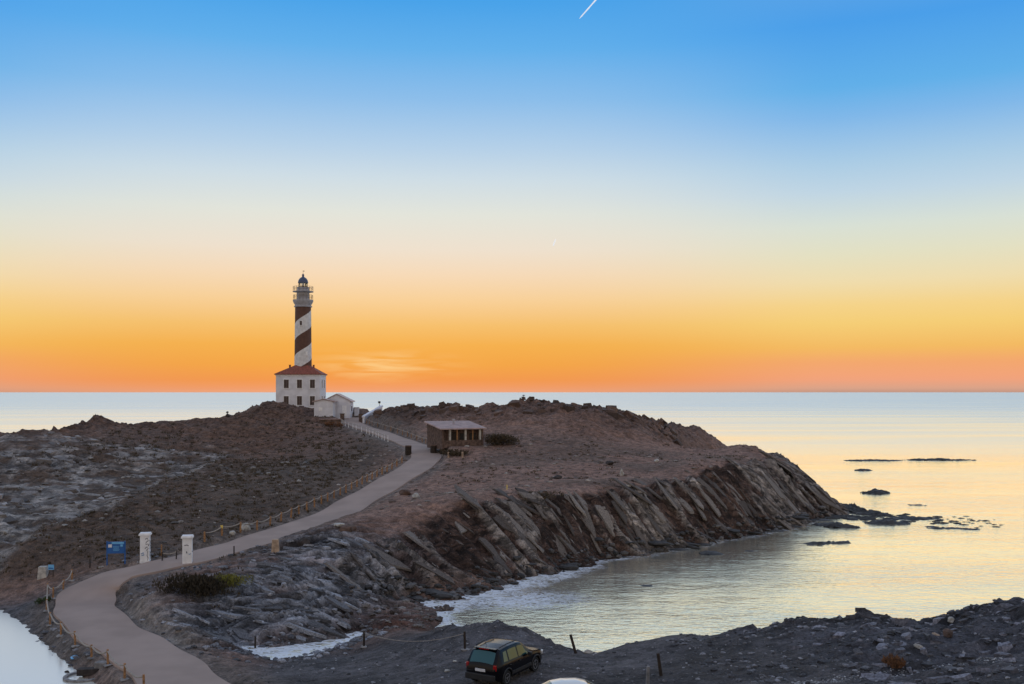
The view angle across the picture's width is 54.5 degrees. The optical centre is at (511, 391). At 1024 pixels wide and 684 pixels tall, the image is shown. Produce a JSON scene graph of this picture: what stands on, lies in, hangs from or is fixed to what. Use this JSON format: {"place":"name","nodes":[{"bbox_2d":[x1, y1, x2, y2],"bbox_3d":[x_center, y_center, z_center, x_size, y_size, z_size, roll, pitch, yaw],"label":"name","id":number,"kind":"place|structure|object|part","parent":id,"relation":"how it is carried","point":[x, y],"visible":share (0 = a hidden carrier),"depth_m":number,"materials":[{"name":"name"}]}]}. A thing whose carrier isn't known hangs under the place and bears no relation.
{"place":"outdoors","nodes":[
{"label":"outdoors","id":0,"kind":"place"},
{"bbox_2d":[0,610,95,683],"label":"pond","id":1,"kind":"structure","parent":0,"point":[25,658],"depth_m":64.11,"materials":[{"name":"liquid"}]},
{"bbox_2d":[53,417,441,683],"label":"road","id":2,"kind":"structure","parent":0,"point":[88,611],"depth_m":77.63,"materials":[{"name":"grey concrete"}]},
{"bbox_2d":[181,534,193,563],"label":"gate pillar","id":3,"kind":"structure","parent":2,"relation":"on","point":[187,549],"depth_m":83.54,"materials":[{"name":"white paint"}]},
{"bbox_2d":[0,397,1023,683],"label":"terrain","id":4,"kind":"structure","parent":0,"point":[390,523],"depth_m":96.63,"materials":[{"name":"stone"}]},
{"bbox_2d":[37,566,48,579],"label":"stone block","id":5,"kind":"structure","parent":4,"relation":"on","point":[43,571],"depth_m":84.36,"materials":[{"name":"white stone"}]},
{"bbox_2d":[35,597,50,603],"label":"bush","id":6,"kind":"object","parent":4,"relation":"on","point":[39,601],"visible":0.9,"depth_m":76.93,"materials":[{"name":"green plant"}]},
{"bbox_2d":[48,565,53,575],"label":"sign","id":7,"kind":"object","parent":4,"relation":"on","point":[50,567],"visible":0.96,"depth_m":84.24,"materials":[{"name":"blue metal"}]},
{"bbox_2d":[63,660,106,682],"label":"concrete basin","id":8,"kind":"object","parent":4,"relation":"on","point":[87,671],"visible":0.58,"depth_m":60.27,"materials":[{"name":"grey concrete"}]},
{"bbox_2d":[43,569,144,683],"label":"rope fence","id":9,"kind":"object","parent":4,"relation":"on","point":[91,657],"visible":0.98,"depth_m":64.79,"materials":[{"name":"brown fabric"}]},
{"bbox_2d":[106,541,125,564],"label":"information board","id":10,"kind":"object","parent":4,"relation":"on","point":[115,547],"visible":1,"depth_m":84.78,"materials":[{"name":"blue paint"}]},
{"bbox_2d":[89,550,176,567],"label":"rope fence","id":11,"kind":"object","parent":4,"relation":"on","point":[162,557],"visible":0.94,"depth_m":85.16,"materials":[{"name":"brown wood"}]},
{"bbox_2d":[139,532,151,562],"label":"gate pillar","id":12,"kind":"structure","parent":4,"relation":"on","point":[145,546],"depth_m":85.23,"materials":[{"name":"white paint"}]},
{"bbox_2d":[155,570,235,597],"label":"bush","id":13,"kind":"object","parent":4,"relation":"on","point":[203,584],"visible":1,"depth_m":73.23,"materials":[{"name":"green plant"}]},
{"bbox_2d":[214,572,254,589],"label":"bush","id":14,"kind":"object","parent":4,"relation":"on","point":[232,580],"visible":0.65,"depth_m":75.28,"materials":[{"name":"green plant"}]},
{"bbox_2d":[241,523,250,530],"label":"boulder","id":15,"kind":"object","parent":4,"relation":"on","point":[244,527],"visible":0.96,"depth_m":95.96,"materials":[{"name":"stone"}]},
{"bbox_2d":[271,539,279,551],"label":"stone block","id":16,"kind":"structure","parent":4,"relation":"on","point":[275,545],"depth_m":85.26,"materials":[{"name":"beige stone"}]},
{"bbox_2d":[274,274,326,407],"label":"lighthouse","id":17,"kind":"object","parent":4,"relation":"on","point":[301,381],"visible":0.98,"depth_m":218.72,"materials":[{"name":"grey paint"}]},
{"bbox_2d":[283,396,288,403],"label":"window","id":18,"kind":"structure","parent":17,"relation":"in","point":[285,398],"depth_m":216.67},
{"bbox_2d":[283,379,289,388],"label":"window","id":19,"kind":"structure","parent":17,"relation":"in","point":[285,381],"depth_m":216.67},
{"bbox_2d":[296,379,302,388],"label":"window","id":20,"kind":"structure","parent":17,"relation":"in","point":[297,380],"depth_m":216.72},
{"bbox_2d":[296,396,302,405],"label":"window","id":21,"kind":"structure","parent":17,"relation":"in","point":[297,397],"depth_m":216.72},
{"bbox_2d":[309,396,314,405],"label":"window","id":22,"kind":"structure","parent":17,"relation":"in","point":[311,398],"depth_m":216.83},
{"bbox_2d":[309,379,315,388],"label":"window","id":23,"kind":"structure","parent":17,"relation":"in","point":[311,381],"depth_m":216.83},
{"bbox_2d":[203,456,402,541],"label":"rope fence","id":24,"kind":"object","parent":4,"relation":"on","point":[280,514],"visible":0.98,"depth_m":108.85,"materials":[{"name":"brown wood"}]},
{"bbox_2d":[297,537,309,546],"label":"boulder","id":25,"kind":"object","parent":4,"relation":"on","point":[302,541],"visible":0.87,"depth_m":88.04,"materials":[{"name":"stone"}]},
{"bbox_2d":[312,398,337,416],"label":"outbuilding","id":26,"kind":"structure","parent":4,"relation":"on","point":[326,407],"depth_m":200.51,"materials":[{"name":"white paint"}]},
{"bbox_2d":[319,419,340,422],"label":"retaining wall","id":27,"kind":"structure","parent":4,"relation":"on","point":[331,420],"depth_m":196.24,"materials":[{"name":"stone"}]},
{"bbox_2d":[325,421,343,426],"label":"bush","id":28,"kind":"object","parent":4,"relation":"on","point":[332,423],"visible":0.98,"depth_m":190.09,"materials":[{"name":"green plant"}]},
{"bbox_2d":[334,523,344,526],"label":"boulder","id":29,"kind":"object","parent":4,"relation":"on","point":[338,524],"visible":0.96,"depth_m":91.35,"materials":[{"name":"stone"}]},
{"bbox_2d":[327,394,354,418],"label":"outbuilding","id":30,"kind":"structure","parent":4,"relation":"on","point":[344,404],"depth_m":205.05,"materials":[{"name":"white paint"}]},
{"bbox_2d":[342,406,346,415],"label":"door","id":31,"kind":"structure","parent":30,"relation":"in","point":[344,408],"depth_m":204.99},
{"bbox_2d":[340,413,344,421],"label":"gate post","id":32,"kind":"object","parent":4,"relation":"on","point":[342,416],"visible":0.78,"depth_m":200.62,"materials":[{"name":"stone"}]},
{"bbox_2d":[339,524,356,531],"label":"boulder","id":33,"kind":"object","parent":4,"relation":"on","point":[349,527],"visible":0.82,"depth_m":90.54,"materials":[{"name":"stone"}]},
{"bbox_2d":[354,407,359,415],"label":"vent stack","id":34,"kind":"object","parent":4,"relation":"on","point":[356,411],"visible":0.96,"depth_m":209.15,"materials":[{"name":"white paint"}]},
{"bbox_2d":[358,414,363,422],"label":"gate post","id":35,"kind":"object","parent":4,"relation":"on","point":[360,418],"visible":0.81,"depth_m":200.62,"materials":[{"name":"stone"}]},
{"bbox_2d":[254,631,469,650],"bbox_3d":[-9.401,15.742,62.757,19.891,4.610,2.728,0,0,39],"label":"rope fence","id":36,"kind":"object","parent":4,"relation":"on","point":[463,649],"visible":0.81,"depth_m":60.91,"materials":[{"name":"brown wood"}]},
{"bbox_2d":[341,419,385,439],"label":"post fence","id":37,"kind":"object","parent":4,"relation":"on","point":[366,429],"visible":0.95,"depth_m":173.12,"materials":[{"name":"wood"}]},
{"bbox_2d":[362,405,382,422],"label":"ramp wall","id":38,"kind":"structure","parent":4,"relation":"on","point":[366,415],"depth_m":201.78,"materials":[{"name":"white paint"}]},
{"bbox_2d":[0,407,760,610],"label":"heath","id":39,"kind":"object","parent":4,"relation":"on","point":[249,475],"visible":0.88,"depth_m":127.86,"materials":[{"name":"brown plant"}]},
{"bbox_2d":[366,418,426,440],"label":"post fence","id":40,"kind":"object","parent":4,"relation":"on","point":[397,429],"visible":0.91,"depth_m":171.36,"materials":[{"name":"brown wood"}]},
{"bbox_2d":[399,489,410,494],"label":"boulder","id":41,"kind":"object","parent":4,"relation":"on","point":[405,492],"visible":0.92,"depth_m":113.00,"materials":[{"name":"stone"}]},
{"bbox_2d":[405,445,411,454],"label":"litter bin","id":42,"kind":"object","parent":4,"relation":"on","point":[407,449],"visible":1,"depth_m":142.60,"materials":[{"name":"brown wood"}]},
{"bbox_2d":[407,595,424,600],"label":"boulder","id":43,"kind":"object","parent":4,"relation":"on","point":[417,597],"visible":0.87,"depth_m":83.44,"materials":[{"name":"grey stone"}]},
{"bbox_2d":[430,445,436,452],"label":"litter bin","id":44,"kind":"object","parent":4,"relation":"on","point":[433,449],"visible":0.91,"depth_m":143.52,"materials":[{"name":"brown wood"}]},
{"bbox_2d":[425,589,446,595],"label":"boulder","id":45,"kind":"object","parent":4,"relation":"on","point":[430,592],"visible":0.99,"depth_m":84.13,"materials":[{"name":"grey stone"}]},
{"bbox_2d":[424,419,486,448],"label":"cabin","id":46,"kind":"object","parent":4,"relation":"on","point":[443,434],"visible":0.97,"depth_m":144.28,"materials":[{"name":"stone"}]},
{"bbox_2d":[451,432,455,439],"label":"window","id":47,"kind":"structure","parent":46,"relation":"in","point":[453,434],"depth_m":143.60,"materials":[{"name":"black glass"}]},
{"bbox_2d":[470,433,475,438],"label":"window","id":48,"kind":"structure","parent":46,"relation":"in","point":[474,434],"depth_m":145.11,"materials":[{"name":"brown wood"}]},
{"bbox_2d":[439,448,472,455],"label":"bush","id":49,"kind":"object","parent":4,"relation":"on","point":[456,452],"visible":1,"depth_m":137.35,"materials":[{"name":"green plant"}]},
{"bbox_2d":[471,584,485,588],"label":"boulder","id":50,"kind":"object","parent":4,"relation":"on","point":[474,586],"visible":0.96,"depth_m":87.34,"materials":[{"name":"grey stone"}]},
{"bbox_2d":[485,578,499,581],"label":"boulder","id":51,"kind":"object","parent":4,"relation":"on","point":[493,580],"visible":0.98,"depth_m":89.15,"materials":[{"name":"grey stone"}]},
{"bbox_2d":[483,432,520,445],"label":"bush","id":52,"kind":"object","parent":4,"relation":"on","point":[495,438],"visible":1,"depth_m":144.64,"materials":[{"name":"green plant"}]},
{"bbox_2d":[465,636,542,683],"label":"parked car","id":53,"kind":"object","parent":4,"relation":"on","point":[502,661],"visible":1,"depth_m":44.55,"materials":[{"name":"black paint"}]},
{"bbox_3d":[-1.291,11.796,44.319,1.215,0.497,0.310,0,0,30],"label":"rear window","id":54,"kind":"part","parent":53,"relation":"part of","materials":[{"name":"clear glass"}]},
{"bbox_3d":[-0.317,11.809,44.422,0.140,0.421,0.380,0,0,30],"label":"quarter window","id":55,"kind":"part","parent":53,"relation":"part of","materials":[{"name":"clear glass"}]},
{"bbox_3d":[0.018,11.812,45.002,0.140,0.457,0.760,0,0,30],"label":"side window","id":56,"kind":"part","parent":53,"relation":"part of","materials":[{"name":"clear glass"}]},
{"bbox_3d":[0.482,11.849,45.797,0.149,0.507,0.920,0,0,30],"label":"side window","id":57,"kind":"part","parent":53,"relation":"part of","materials":[{"name":"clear glass"}]},
{"bbox_2d":[0,396,1023,683],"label":"rubble","id":58,"kind":"object","parent":4,"relation":"on","point":[518,508],"visible":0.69,"depth_m":87.70,"materials":[{"name":"grey stone"}]},
{"bbox_2d":[431,593,452,598],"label":"boulder","id":59,"kind":"object","parent":58,"relation":"on","point":[443,595],"visible":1,"depth_m":83.63,"materials":[{"name":"grey stone"}]},
{"bbox_2d":[558,564,578,569],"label":"boulder","id":60,"kind":"object","parent":58,"relation":"on","point":[569,567],"visible":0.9,"depth_m":97.45,"materials":[{"name":"grey stone"}]},
{"bbox_2d":[520,490,565,499],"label":"bush","id":61,"kind":"object","parent":4,"relation":"on","point":[547,495],"visible":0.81,"depth_m":104.49,"materials":[{"name":"green plant"}]},
{"bbox_2d":[542,678,593,683],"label":"parked car","id":62,"kind":"object","parent":4,"relation":"on","point":[568,681],"visible":1,"depth_m":39.58,"materials":[{"name":"white paint"}]},
{"bbox_2d":[569,634,576,653],"bbox_3d":[3.314,13.636,53.350,0.496,1.291,0.160,0,0,0],"label":"fence post","id":63,"kind":"object","parent":4,"relation":"on","point":[573,644],"visible":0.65,"depth_m":53.29,"materials":[{"name":"brown wood"}]},
{"bbox_2d":[594,537,604,540],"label":"boulder","id":64,"kind":"object","parent":4,"relation":"on","point":[598,539],"visible":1,"depth_m":104.45,"materials":[{"name":"grey stone"}]},
{"bbox_2d":[646,666,649,683],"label":"fence post","id":65,"kind":"object","parent":4,"relation":"on","point":[647,674],"visible":1,"depth_m":42.29,"materials":[{"name":"grey wood"}]},
{"bbox_2d":[656,653,662,675],"bbox_3d":[6.509,12.112,43.750,0.330,1.272,0.160,0,0,0],"label":"fence post","id":66,"kind":"object","parent":4,"relation":"on","point":[659,664],"visible":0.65,"depth_m":43.69,"materials":[{"name":"brown wood"}]},
{"bbox_2d":[648,540,674,546],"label":"boulder","id":67,"kind":"object","parent":4,"relation":"on","point":[657,543],"visible":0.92,"depth_m":108.79,"materials":[{"name":"grey stone"}]},
{"bbox_2d":[670,548,686,550],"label":"boulder","id":68,"kind":"object","parent":4,"relation":"on","point":[678,549],"visible":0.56,"depth_m":109.86,"materials":[{"name":"grey stone"}]},
{"bbox_2d":[686,545,699,548],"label":"boulder","id":69,"kind":"object","parent":4,"relation":"on","point":[691,546],"visible":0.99,"depth_m":111.15,"materials":[{"name":"grey stone"}]},
{"bbox_2d":[686,542,700,546],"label":"boulder","id":70,"kind":"object","parent":4,"relation":"on","point":[694,544],"visible":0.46,"depth_m":112.22,"materials":[{"name":"grey stone"}]},
{"bbox_2d":[728,529,739,532],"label":"boulder","id":71,"kind":"object","parent":4,"relation":"on","point":[734,530],"visible":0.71,"depth_m":118.94,"materials":[{"name":"grey stone"}]},
{"bbox_2d":[790,516,808,519],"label":"boulder","id":72,"kind":"object","parent":4,"relation":"on","point":[800,517],"visible":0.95,"depth_m":129.97,"materials":[{"name":"grey stone"}]},
{"bbox_2d":[810,519,830,520],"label":"boulder","id":73,"kind":"object","parent":4,"relation":"on","point":[820,519],"visible":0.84,"depth_m":135.48,"materials":[{"name":"grey stone"}]},
{"bbox_2d":[881,653,906,668],"bbox_3d":[15.033,10.637,39.279,0.745,0.622,1.116,0,0,-20],"label":"bush","id":74,"kind":"object","parent":4,"relation":"on","point":[896,662],"visible":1,"depth_m":39.08,"materials":[{"name":"brown plant"}]},
{"bbox_2d":[913,643,922,648],"bbox_3d":[17.400,10.908,42.657,0.307,0.256,0.399,0,0,-25],"label":"boulder","id":75,"kind":"object","parent":4,"relation":"on","point":[918,646],"visible":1,"depth_m":42.55,"materials":[{"name":"stone"}]},
{"bbox_2d":[943,628,952,637],"bbox_3d":[20.044,11.072,45.744,0.415,0.437,0.535,0,0,-26],"label":"boulder","id":76,"kind":"object","parent":4,"relation":"on","point":[947,633],"visible":1,"depth_m":45.57,"materials":[{"name":"stone"}]},
{"bbox_2d":[947,617,954,622],"bbox_3d":[21.366,11.106,48.451,0.350,0.336,0.275,0,0,31],"label":"boulder","id":77,"kind":"object","parent":4,"relation":"on","point":[950,619],"visible":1,"depth_m":48.35,"materials":[{"name":"stone"}]},
{"bbox_2d":[0,392,1023,659],"bbox_3d":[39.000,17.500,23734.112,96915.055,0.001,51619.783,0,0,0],"label":"sea","id":78,"kind":"structure","parent":0,"point":[916,570],"depth_m":131.42,"materials":[{"name":"liquid"}]},
{"bbox_2d":[696,543,710,545],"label":"boulder","id":79,"kind":"object","parent":78,"relation":"in","point":[704,544],"visible":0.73,"depth_m":113.45,"materials":[{"name":"grey stone"}]},
{"bbox_2d":[699,550,722,554],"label":"sea rock","id":80,"kind":"object","parent":78,"relation":"in","point":[707,552],"visible":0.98,"depth_m":107.08,"materials":[{"name":"grey stone"}]},
{"bbox_2d":[803,540,849,544],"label":"sea rock","id":81,"kind":"object","parent":78,"relation":"in","point":[824,543],"visible":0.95,"depth_m":114.73,"materials":[{"name":"grey stone"}]},
{"bbox_2d":[811,522,859,527],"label":"sea rock","id":82,"kind":"object","parent":78,"relation":"in","point":[835,524],"visible":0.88,"depth_m":128.72,"materials":[{"name":"grey stone"}]},
{"bbox_2d":[844,503,867,510],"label":"sea rock","id":83,"kind":"object","parent":78,"relation":"in","point":[854,506],"visible":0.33,"depth_m":148.12,"materials":[{"name":"grey stone"}]},
{"bbox_2d":[855,469,872,470],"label":"sea rock","id":84,"kind":"object","parent":78,"relation":"in","point":[863,470],"visible":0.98,"depth_m":221.12,"materials":[{"name":"grey stone"}]},
{"bbox_2d":[849,509,896,516],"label":"sea rock","id":85,"kind":"object","parent":78,"relation":"in","point":[864,512],"visible":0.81,"depth_m":141.91,"materials":[{"name":"grey stone"}]},
{"bbox_2d":[845,459,900,460],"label":"sea rock","id":86,"kind":"object","parent":78,"relation":"in","point":[872,460],"visible":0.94,"depth_m":252.97,"materials":[{"name":"grey stone"}]},
{"bbox_2d":[860,488,889,493],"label":"sea rock","id":87,"kind":"object","parent":78,"relation":"in","point":[875,491],"visible":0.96,"depth_m":171.62,"materials":[{"name":"grey stone"}]},
{"bbox_2d":[864,518,909,524],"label":"sea rock","id":88,"kind":"object","parent":78,"relation":"in","point":[884,521],"visible":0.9,"depth_m":131.91,"materials":[{"name":"grey stone"}]},
{"bbox_2d":[889,516,941,519],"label":"sea rock","id":89,"kind":"object","parent":78,"relation":"in","point":[909,517],"visible":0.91,"depth_m":137.07,"materials":[{"name":"grey stone"}]},
{"bbox_2d":[902,458,975,460],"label":"sea rock","id":90,"kind":"object","parent":78,"relation":"in","point":[933,459],"visible":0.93,"depth_m":254.39,"materials":[{"name":"grey stone"}]},
{"bbox_2d":[925,526,979,530],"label":"sea rock","id":91,"kind":"object","parent":78,"relation":"in","point":[938,527],"visible":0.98,"depth_m":127.27,"materials":[{"name":"grey stone"}]},
{"bbox_2d":[0,0,1023,391],"label":"sky","id":92,"kind":"structure","parent":0,"point":[732,195],"materials":[{"name":"blue"}]},
{"bbox_2d":[579,0,595,18],"bbox_3d":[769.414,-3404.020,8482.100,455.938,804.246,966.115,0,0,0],"label":"contrail","id":93,"kind":"object","parent":92,"relation":"in","point":[587,8],"visible":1,"depth_m":8167.92,"materials":[{"name":"white"}]}
]}

